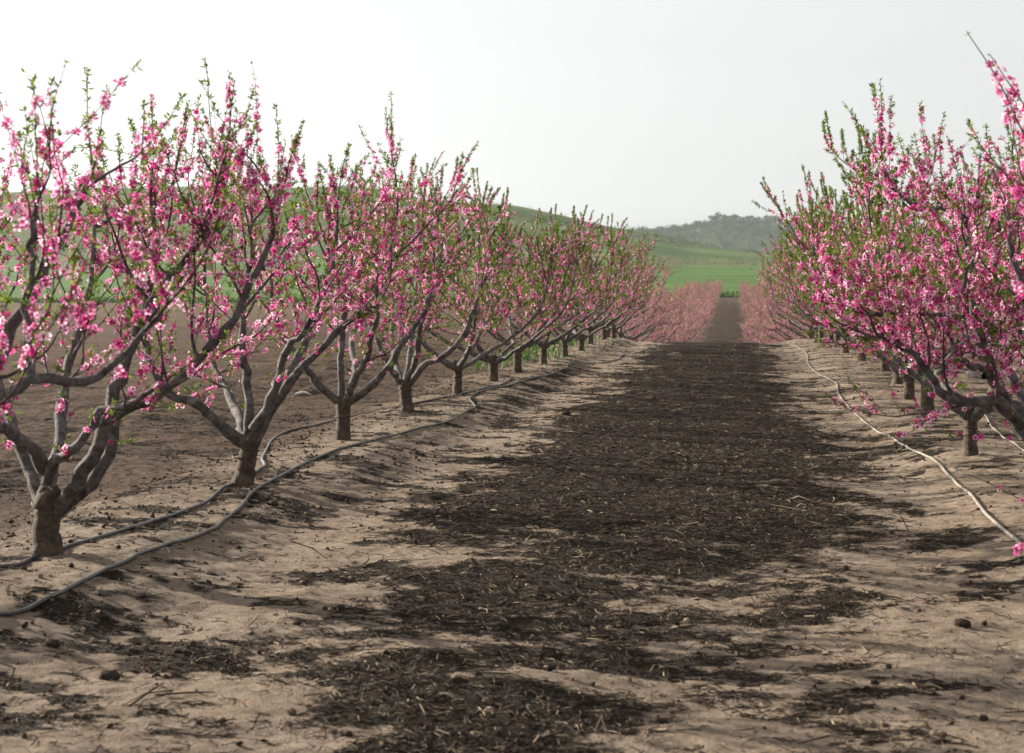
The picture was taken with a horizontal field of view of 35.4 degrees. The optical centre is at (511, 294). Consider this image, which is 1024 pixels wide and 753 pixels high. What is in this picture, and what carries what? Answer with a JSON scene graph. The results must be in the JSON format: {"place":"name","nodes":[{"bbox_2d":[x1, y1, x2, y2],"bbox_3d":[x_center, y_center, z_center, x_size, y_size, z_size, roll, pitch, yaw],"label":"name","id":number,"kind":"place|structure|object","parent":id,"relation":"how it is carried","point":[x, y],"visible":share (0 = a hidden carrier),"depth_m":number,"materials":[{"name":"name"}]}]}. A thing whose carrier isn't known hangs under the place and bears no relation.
{"place":"outdoors","nodes":[
{"label":"outdoors","id":0,"kind":"place"},
{"bbox_2d":[0,186,817,266],"bbox_3d":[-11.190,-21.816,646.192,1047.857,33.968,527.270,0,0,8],"label":"hill","id":1,"kind":"structure","parent":0,"point":[663,248],"depth_m":462.73,"materials":[{"name":"green plant"}]},
{"bbox_2d":[0,182,985,265],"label":"hill scrub","id":2,"kind":"object","parent":1,"relation":"on","point":[517,218],"visible":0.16,"depth_m":491.77,"materials":[{"name":"green plant"}]},
{"bbox_2d":[459,207,767,254],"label":"rock outcrop","id":3,"kind":"object","parent":1,"relation":"on","point":[637,235],"visible":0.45,"depth_m":498.15,"materials":[{"name":"stone"}]},
{"bbox_2d":[0,260,895,298],"bbox_3d":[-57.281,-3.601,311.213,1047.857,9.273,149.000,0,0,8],"label":"green field","id":4,"kind":"structure","parent":0,"point":[731,276],"depth_m":303.61,"materials":[{"name":"green plant"}]},
{"bbox_2d":[0,297,1023,752],"bbox_3d":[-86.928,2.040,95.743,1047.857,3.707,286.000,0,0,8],"label":"ground","id":5,"kind":"structure","parent":0,"point":[40,663],"depth_m":9.29,"materials":[{"name":"soil"}]},
{"bbox_2d":[44,639,59,647],"bbox_3d":[-2.042,1.548,7.118,0.072,0.042,0.057,0,0,8],"label":"dirt clod","id":6,"kind":"object","parent":5,"relation":"on","point":[54,643],"visible":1,"depth_m":7.10,"materials":[{"name":"brown soil"}]},
{"bbox_2d":[98,670,119,680],"bbox_3d":[-1.677,1.587,6.672,0.081,0.054,0.079,0,0,-37],"label":"dirt clod","id":7,"kind":"object","parent":5,"relation":"on","point":[107,675],"visible":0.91,"depth_m":6.65,"materials":[{"name":"brown soil"}]},
{"bbox_2d":[0,59,235,422],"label":"peach tree","id":8,"kind":"object","parent":5,"relation":"on","point":[33,286],"visible":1,"depth_m":6.23,"materials":[{"name":"pink plant"}]},
{"bbox_2d":[0,57,344,555],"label":"peach tree","id":9,"kind":"object","parent":5,"relation":"on","point":[52,504],"visible":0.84,"depth_m":8.93,"materials":[{"name":"pink plant"}]},
{"bbox_2d":[0,377,513,567],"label":"irrigation hose","id":10,"kind":"object","parent":5,"relation":"on","point":[37,555],"visible":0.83,"depth_m":10.85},
{"bbox_2d":[269,501,278,505],"bbox_3d":[-1.720,1.509,11.580,0.072,0.045,0.058,0,0,8],"label":"dirt clod","id":11,"kind":"object","parent":5,"relation":"on","point":[274,503],"visible":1,"depth_m":11.56,"materials":[{"name":"brown soil"}]},
{"bbox_2d":[64,90,516,486],"bbox_3d":[-1.634,0.028,12.853,3.407,3.121,2.856,0,0,8],"label":"peach tree","id":12,"kind":"object","parent":5,"relation":"on","point":[246,436],"visible":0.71,"depth_m":12.48,"materials":[{"name":"pink plant"}]},
{"bbox_2d":[294,391,310,394],"bbox_3d":[-3.314,1.553,25.349,0.309,0.066,0.048,0,0,-40],"label":"plastic scrap","id":13,"kind":"object","parent":5,"relation":"on","point":[302,392],"visible":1,"depth_m":25.34,"materials":[{"name":"white plastic"}]},
{"bbox_2d":[0,347,649,616],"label":"irrigation hose","id":14,"kind":"object","parent":5,"relation":"on","point":[39,602],"visible":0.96,"depth_m":10.07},
{"bbox_2d":[183,140,500,439],"bbox_3d":[-1.634,0.034,16.174,2.717,3.131,3.634,0,0,-37],"label":"peach tree","id":15,"kind":"object","parent":5,"relation":"on","point":[343,401],"visible":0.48,"depth_m":16.12,"materials":[{"name":"pink plant"}]},
{"bbox_2d":[0,290,802,302],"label":"grass verge","id":16,"kind":"object","parent":5,"relation":"on","point":[726,294],"depth_m":232.44,"materials":[{"name":"green plant"}]},
{"bbox_2d":[333,151,528,411],"bbox_3d":[-1.288,-0.181,20.250,2.270,3.510,3.278,0,0,-42],"label":"peach tree","id":17,"kind":"object","parent":5,"relation":"on","point":[406,381],"visible":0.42,"depth_m":19.91,"materials":[{"name":"pink plant"}]},
{"bbox_2d":[343,168,587,394],"bbox_3d":[-0.863,-0.096,23.619,3.216,3.341,3.503,0,0,29],"label":"peach tree","id":18,"kind":"object","parent":5,"relation":"on","point":[458,366],"visible":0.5,"depth_m":23.81,"materials":[{"name":"pink plant"}]},
{"bbox_2d":[390,203,620,380],"bbox_3d":[-0.340,-0.043,26.326,3.951,3.234,3.320,0,0,-10],"label":"peach tree","id":19,"kind":"object","parent":5,"relation":"on","point":[493,361],"visible":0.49,"depth_m":26.00,"materials":[{"name":"pink plant"}]},
{"bbox_2d":[6,388,1013,726],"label":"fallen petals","id":20,"kind":"object","parent":5,"relation":"on","point":[456,554],"visible":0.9,"depth_m":9.68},
{"bbox_2d":[0,339,1023,752],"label":"pruning litter","id":21,"kind":"object","parent":5,"relation":"on","point":[570,659],"visible":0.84,"depth_m":9.24,"materials":[{"name":"brown wood"}]},
{"bbox_2d":[0,352,1023,752],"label":"soil crumbs","id":22,"kind":"object","parent":5,"relation":"on","point":[454,676],"visible":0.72,"depth_m":10.13,"materials":[{"name":"brown soil"}]},
{"bbox_2d":[439,216,611,372],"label":"peach tree","id":23,"kind":"object","parent":5,"relation":"on","point":[517,366],"visible":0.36,"depth_m":29.37,"materials":[{"name":"pink plant"}]},
{"bbox_2d":[443,335,618,373],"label":"weeds","id":24,"kind":"object","parent":5,"relation":"on","point":[530,351],"visible":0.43,"depth_m":36.17,"materials":[{"name":"green plant"}]},
{"bbox_2d":[471,200,648,364],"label":"peach tree","id":25,"kind":"object","parent":5,"relation":"on","point":[543,345],"visible":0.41,"depth_m":31.76,"materials":[{"name":"pink plant"}]},
{"bbox_2d":[490,217,640,356],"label":"peach tree","id":26,"kind":"object","parent":5,"relation":"on","point":[565,340],"visible":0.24,"depth_m":35.45,"materials":[{"name":"pink plant"}]},
{"bbox_2d":[561,411,570,415],"bbox_3d":[0.706,1.571,21.090,0.146,0.095,0.107,0,0,28],"label":"dirt clod","id":27,"kind":"object","parent":5,"relation":"on","point":[566,413],"visible":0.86,"depth_m":21.05,"materials":[{"name":"brown soil"}]},
{"bbox_2d":[491,235,656,350],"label":"peach tree","id":28,"kind":"object","parent":5,"relation":"on","point":[581,338],"visible":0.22,"depth_m":38.45,"materials":[{"name":"pink plant"}]},
{"bbox_2d":[522,250,663,343],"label":"peach tree","id":29,"kind":"object","parent":5,"relation":"on","point":[590,329],"visible":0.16,"depth_m":42.22,"materials":[{"name":"pink plant"}]},
{"bbox_2d":[531,229,657,339],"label":"peach tree","id":30,"kind":"object","parent":5,"relation":"on","point":[603,334],"visible":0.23,"depth_m":45.81,"materials":[{"name":"pink plant"}]},
{"bbox_2d":[567,254,665,338],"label":"peach tree","id":31,"kind":"object","parent":5,"relation":"on","point":[613,328],"visible":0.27,"depth_m":49.14,"materials":[{"name":"pink plant"}]},
{"bbox_2d":[570,254,681,337],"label":"peach tree","id":32,"kind":"object","parent":5,"relation":"on","point":[641,311],"visible":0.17,"depth_m":53.14,"materials":[{"name":"pink plant"}]},
{"bbox_2d":[587,276,672,337],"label":"peach tree","id":33,"kind":"object","parent":5,"relation":"on","point":[619,333],"visible":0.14,"depth_m":57.22,"materials":[{"name":"pink plant"}]},
{"bbox_2d":[599,284,677,341],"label":"peach tree","id":34,"kind":"object","parent":5,"relation":"on","point":[648,333],"visible":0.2,"depth_m":64.24,"materials":[{"name":"pink plant"}]},
{"bbox_2d":[596,298,685,341],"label":"peach tree","id":35,"kind":"object","parent":5,"relation":"on","point":[680,308],"visible":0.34,"depth_m":68.23,"materials":[{"name":"pink plant"}]},
{"bbox_2d":[595,283,687,339],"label":"peach tree","id":36,"kind":"object","parent":5,"relation":"on","point":[660,318],"visible":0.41,"depth_m":60.89,"materials":[{"name":"pink plant"}]},
{"bbox_2d":[610,307,695,341],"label":"peach tree","id":37,"kind":"object","parent":5,"relation":"on","point":[678,334],"visible":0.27,"depth_m":72.88,"materials":[{"name":"pink plant"}]},
{"bbox_2d":[622,314,691,341],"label":"peach tree","id":38,"kind":"object","parent":5,"relation":"on","point":[683,332],"visible":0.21,"depth_m":76.60,"materials":[{"name":"pink plant"}]},
{"bbox_2d":[623,306,693,341],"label":"peach tree","id":39,"kind":"object","parent":5,"relation":"on","point":[669,327],"visible":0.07,"depth_m":83.00,"materials":[{"name":"pink plant"}]},
{"bbox_2d":[631,311,694,341],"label":"peach tree","id":40,"kind":"object","parent":5,"relation":"on","point":[687,315],"visible":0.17,"depth_m":79.97,"materials":[{"name":"pink plant"}]},
{"bbox_2d":[628,316,697,341],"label":"peach tree","id":41,"kind":"object","parent":5,"relation":"on","point":[679,333],"visible":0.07,"depth_m":86.95,"materials":[{"name":"pink plant"}]},
{"bbox_2d":[642,308,702,340],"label":"peach tree","id":42,"kind":"object","parent":5,"relation":"on","point":[693,322],"visible":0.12,"depth_m":90.98,"materials":[{"name":"pink plant"}]},
{"bbox_2d":[648,309,708,340],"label":"peach tree","id":43,"kind":"object","parent":5,"relation":"on","point":[697,330],"visible":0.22,"depth_m":95.03,"materials":[{"name":"pink plant"}]},
{"bbox_2d":[651,295,708,325],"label":"peach tree","id":44,"kind":"object","parent":5,"relation":"on","point":[693,304],"visible":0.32,"depth_m":102.70,"materials":[{"name":"pink plant"}]},
{"bbox_2d":[652,296,711,332],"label":"peach tree","id":45,"kind":"object","parent":5,"relation":"on","point":[698,311],"visible":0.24,"depth_m":99.60,"materials":[{"name":"pink plant"}]},
{"bbox_2d":[650,291,717,328],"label":"peach tree","id":46,"kind":"object","parent":5,"relation":"on","point":[711,313],"visible":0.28,"depth_m":107.04,"materials":[{"name":"pink plant"}]},
{"bbox_2d":[656,284,715,316],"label":"peach tree","id":47,"kind":"object","parent":5,"relation":"on","point":[694,293],"visible":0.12,"depth_m":117.88,"materials":[{"name":"pink plant"}]},
{"bbox_2d":[657,292,714,318],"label":"peach tree","id":48,"kind":"object","parent":5,"relation":"on","point":[710,300],"visible":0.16,"depth_m":114.51,"materials":[{"name":"pink plant"}]},
{"bbox_2d":[665,283,709,301],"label":"peach tree","id":49,"kind":"object","parent":5,"relation":"on","point":[687,290],"visible":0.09,"depth_m":134.96,"materials":[{"name":"pink plant"}]},
{"bbox_2d":[662,292,714,321],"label":"peach tree","id":50,"kind":"object","parent":5,"relation":"on","point":[693,306],"visible":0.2,"depth_m":111.27,"materials":[{"name":"pink plant"}]},
{"bbox_2d":[665,290,713,309],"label":"peach tree","id":51,"kind":"object","parent":5,"relation":"on","point":[681,297],"visible":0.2,"depth_m":125.80,"materials":[{"name":"pink plant"}]},
{"bbox_2d":[672,282,716,295],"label":"peach tree","id":52,"kind":"object","parent":5,"relation":"on","point":[698,290],"visible":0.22,"depth_m":158.35,"materials":[{"name":"pink plant"}]},
{"bbox_2d":[672,288,718,309],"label":"peach tree","id":53,"kind":"object","parent":5,"relation":"on","point":[698,296],"visible":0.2,"depth_m":130.16,"materials":[{"name":"pink plant"}]},
{"bbox_2d":[673,285,717,306],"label":"peach tree","id":54,"kind":"object","parent":5,"relation":"on","point":[677,286],"visible":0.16,"depth_m":137.53,"materials":[{"name":"pink plant"}]},
{"bbox_2d":[671,288,721,301],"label":"peach tree","id":55,"kind":"object","parent":5,"relation":"on","point":[702,293],"visible":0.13,"depth_m":142.00,"materials":[{"name":"pink plant"}]},
{"bbox_2d":[682,281,712,294],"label":"peach tree","id":56,"kind":"object","parent":5,"relation":"on","point":[696,285],"visible":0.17,"depth_m":171.59,"materials":[{"name":"pink plant"}]},
{"bbox_2d":[678,278,719,295],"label":"peach tree","id":57,"kind":"object","parent":5,"relation":"on","point":[700,286],"visible":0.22,"depth_m":165.38,"materials":[{"name":"pink plant"}]},
{"bbox_2d":[683,276,722,293],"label":"peach tree","id":58,"kind":"object","parent":5,"relation":"on","point":[707,284],"visible":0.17,"depth_m":176.45,"materials":[{"name":"pink plant"}]},
{"bbox_2d":[684,279,726,293],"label":"peach tree","id":59,"kind":"object","parent":5,"relation":"on","point":[718,283],"visible":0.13,"depth_m":191.37,"materials":[{"name":"pink plant"}]},
{"bbox_2d":[740,294,766,317],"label":"peach tree","id":60,"kind":"object","parent":5,"relation":"on","point":[747,307],"visible":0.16,"depth_m":113.98,"materials":[{"name":"pink plant"}]},
{"bbox_2d":[739,290,774,316],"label":"peach tree","id":61,"kind":"object","parent":5,"relation":"on","point":[754,296],"visible":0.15,"depth_m":124.87,"materials":[{"name":"pink plant"}]},
{"bbox_2d":[738,285,779,300],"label":"peach tree","id":62,"kind":"object","parent":5,"relation":"on","point":[743,286],"visible":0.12,"depth_m":140.28,"materials":[{"name":"pink plant"}]},
{"bbox_2d":[744,296,777,327],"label":"peach tree","id":63,"kind":"object","parent":5,"relation":"on","point":[754,308],"visible":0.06,"depth_m":103.60,"materials":[{"name":"pink plant"}]},
{"bbox_2d":[745,287,781,301],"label":"peach tree","id":64,"kind":"object","parent":5,"relation":"on","point":[753,293],"visible":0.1,"depth_m":129.53,"materials":[{"name":"pink plant"}]},
{"bbox_2d":[742,299,785,320],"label":"peach tree","id":65,"kind":"object","parent":5,"relation":"on","point":[747,308],"visible":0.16,"depth_m":110.27,"materials":[{"name":"pink plant"}]},
{"bbox_2d":[744,291,786,313],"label":"peach tree","id":66,"kind":"object","parent":5,"relation":"on","point":[751,297],"visible":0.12,"depth_m":117.06,"materials":[{"name":"pink plant"}]},
{"bbox_2d":[736,288,794,312],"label":"peach tree","id":67,"kind":"object","parent":5,"relation":"on","point":[752,299],"visible":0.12,"depth_m":121.94,"materials":[{"name":"pink plant"}]},
{"bbox_2d":[737,311,804,342],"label":"peach tree","id":68,"kind":"object","parent":5,"relation":"on","point":[763,334],"visible":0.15,"depth_m":78.48,"materials":[{"name":"pink plant"}]},
{"bbox_2d":[740,317,809,342],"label":"peach tree","id":69,"kind":"object","parent":5,"relation":"on","point":[747,333],"visible":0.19,"depth_m":75.61,"materials":[{"name":"pink plant"}]},
{"bbox_2d":[742,311,807,341],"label":"peach tree","id":70,"kind":"object","parent":5,"relation":"on","point":[756,334],"visible":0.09,"depth_m":87.15,"materials":[{"name":"pink plant"}]},
{"bbox_2d":[745,315,808,342],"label":"peach tree","id":71,"kind":"object","parent":5,"relation":"on","point":[759,332],"visible":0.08,"depth_m":82.60,"materials":[{"name":"pink plant"}]},
{"bbox_2d":[745,295,814,339],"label":"peach tree","id":72,"kind":"object","parent":5,"relation":"on","point":[758,311],"visible":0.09,"depth_m":99.49,"materials":[{"name":"pink plant"}]},
{"bbox_2d":[741,290,824,340],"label":"peach tree","id":73,"kind":"object","parent":5,"relation":"on","point":[787,338],"visible":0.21,"depth_m":63.78,"materials":[{"name":"pink plant"}]},
{"bbox_2d":[754,264,814,338],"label":"peach tree","id":74,"kind":"object","parent":5,"relation":"on","point":[794,323],"visible":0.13,"depth_m":55.72,"materials":[{"name":"pink plant"}]},
{"bbox_2d":[756,259,818,338],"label":"peach tree","id":75,"kind":"object","parent":5,"relation":"on","point":[803,323],"visible":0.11,"depth_m":52.02,"materials":[{"name":"pink plant"}]},
{"bbox_2d":[750,234,825,337],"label":"peach tree","id":76,"kind":"object","parent":5,"relation":"on","point":[820,333],"visible":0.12,"depth_m":48.73,"materials":[{"name":"pink plant"}]},
{"bbox_2d":[750,291,827,341],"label":"peach tree","id":77,"kind":"object","parent":5,"relation":"on","point":[776,338],"visible":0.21,"depth_m":67.72,"materials":[{"name":"pink plant"}]},
{"bbox_2d":[753,276,827,338],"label":"peach tree","id":78,"kind":"object","parent":5,"relation":"on","point":[797,331],"visible":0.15,"depth_m":59.74,"materials":[{"name":"pink plant"}]},
{"bbox_2d":[758,315,827,342],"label":"peach tree","id":79,"kind":"object","parent":5,"relation":"on","point":[774,333],"visible":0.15,"depth_m":70.92,"materials":[{"name":"pink plant"}]},
{"bbox_2d":[754,220,898,346],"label":"peach tree","id":80,"kind":"object","parent":5,"relation":"on","point":[836,337],"visible":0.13,"depth_m":41.38,"materials":[{"name":"pink plant"}]},
{"bbox_2d":[767,248,901,340],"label":"peach tree","id":81,"kind":"object","parent":5,"relation":"on","point":[831,337],"visible":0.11,"depth_m":44.48,"materials":[{"name":"pink plant"}]},
{"bbox_2d":[766,228,922,352],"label":"peach tree","id":82,"kind":"object","parent":5,"relation":"on","point":[843,331],"visible":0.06,"depth_m":37.49,"materials":[{"name":"pink plant"}]},
{"bbox_2d":[768,224,963,360],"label":"peach tree","id":83,"kind":"object","parent":5,"relation":"on","point":[861,355],"visible":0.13,"depth_m":33.74,"materials":[{"name":"pink plant"}]},
{"bbox_2d":[778,169,985,370],"bbox_3d":[6.852,-0.420,29.809,3.824,3.996,3.458,0,0,24],"label":"peach tree","id":84,"kind":"object","parent":5,"relation":"on","point":[885,367],"visible":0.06,"depth_m":30.03,"materials":[{"name":"pink plant"}]},
{"bbox_2d":[751,139,1023,420],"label":"peach tree","id":85,"kind":"object","parent":5,"relation":"on","point":[926,402],"visible":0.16,"depth_m":19.24,"materials":[{"name":"pink plant"}]},
{"bbox_2d":[795,173,994,384],"bbox_3d":[6.413,-0.352,26.000,3.680,3.928,4.015,0,0,14],"label":"peach tree","id":86,"kind":"object","parent":5,"relation":"on","point":[896,379],"visible":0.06,"depth_m":25.85,"materials":[{"name":"pink plant"}]},
{"bbox_2d":[773,178,1021,399],"bbox_3d":[5.769,-0.017,22.757,3.926,3.317,3.518,0,0,-24],"label":"peach tree","id":87,"kind":"object","parent":5,"relation":"on","point":[909,379],"visible":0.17,"depth_m":22.47,"materials":[{"name":"pink plant"}]},
{"bbox_2d":[775,78,1023,501],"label":"peach tree","id":88,"kind":"object","parent":5,"relation":"on","point":[884,332],"visible":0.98,"depth_m":10.27,"materials":[{"name":"pink plant"}]},
{"bbox_2d":[788,343,1023,544],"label":"irrigation hose","id":89,"kind":"object","parent":5,"relation":"on","point":[998,525],"visible":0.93,"depth_m":13.80,"materials":[{"name":"white plastic"}]},
{"bbox_2d":[821,109,1023,455],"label":"peach tree","id":90,"kind":"object","parent":5,"relation":"on","point":[970,417],"visible":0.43,"depth_m":14.78,"materials":[{"name":"pink plant"}]},
{"bbox_2d":[954,618,970,627],"bbox_3d":[2.171,1.581,7.711,0.078,0.050,0.070,0,0,34],"label":"dirt clod","id":91,"kind":"object","parent":5,"relation":"on","point":[962,622],"visible":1,"depth_m":7.69,"materials":[{"name":"brown soil"}]},
{"bbox_2d":[931,319,996,343],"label":"peach tree","id":92,"kind":"object","parent":5,"relation":"on","point":[947,337],"visible":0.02,"depth_m":64.69,"materials":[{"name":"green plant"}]},
{"bbox_2d":[963,31,1023,555],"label":"peach tree","id":93,"kind":"object","parent":5,"relation":"on","point":[1013,92],"visible":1,"depth_m":6.33,"materials":[{"name":"pink plant"}]},
{"bbox_2d":[984,415,1023,450],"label":"irrigation hose","id":94,"kind":"object","parent":5,"relation":"on","point":[1003,437],"visible":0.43,"depth_m":16.72,"materials":[{"name":"white plastic"}]},
{"bbox_2d":[0,0,1023,228],"label":"sky","id":95,"kind":"structure","parent":0,"point":[651,113],"materials":[{"name":"white"}]},
{"bbox_2d":[663,224,1017,262],"bbox_3d":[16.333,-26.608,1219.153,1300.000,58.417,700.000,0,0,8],"label":"distant ridge","id":96,"kind":"structure","parent":0,"point":[747,240],"depth_m":1133.12,"materials":[{"name":"green plant"}]},
{"bbox_2d":[710,211,725,222],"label":"ridge tree","id":97,"kind":"object","parent":96,"relation":"on","point":[717,215],"visible":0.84,"depth_m":1288.37,"materials":[{"name":"plant"}]},
{"bbox_2d":[730,213,739,224],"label":"ridge tree","id":98,"kind":"object","parent":96,"relation":"on","point":[734,216],"visible":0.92,"depth_m":1286.82,"materials":[{"name":"plant"}]},
{"bbox_2d":[622,216,1018,251],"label":"distant wood","id":99,"kind":"object","parent":96,"relation":"on","point":[724,223],"visible":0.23,"depth_m":1175.69,"materials":[{"name":"green plant"}]}
]}

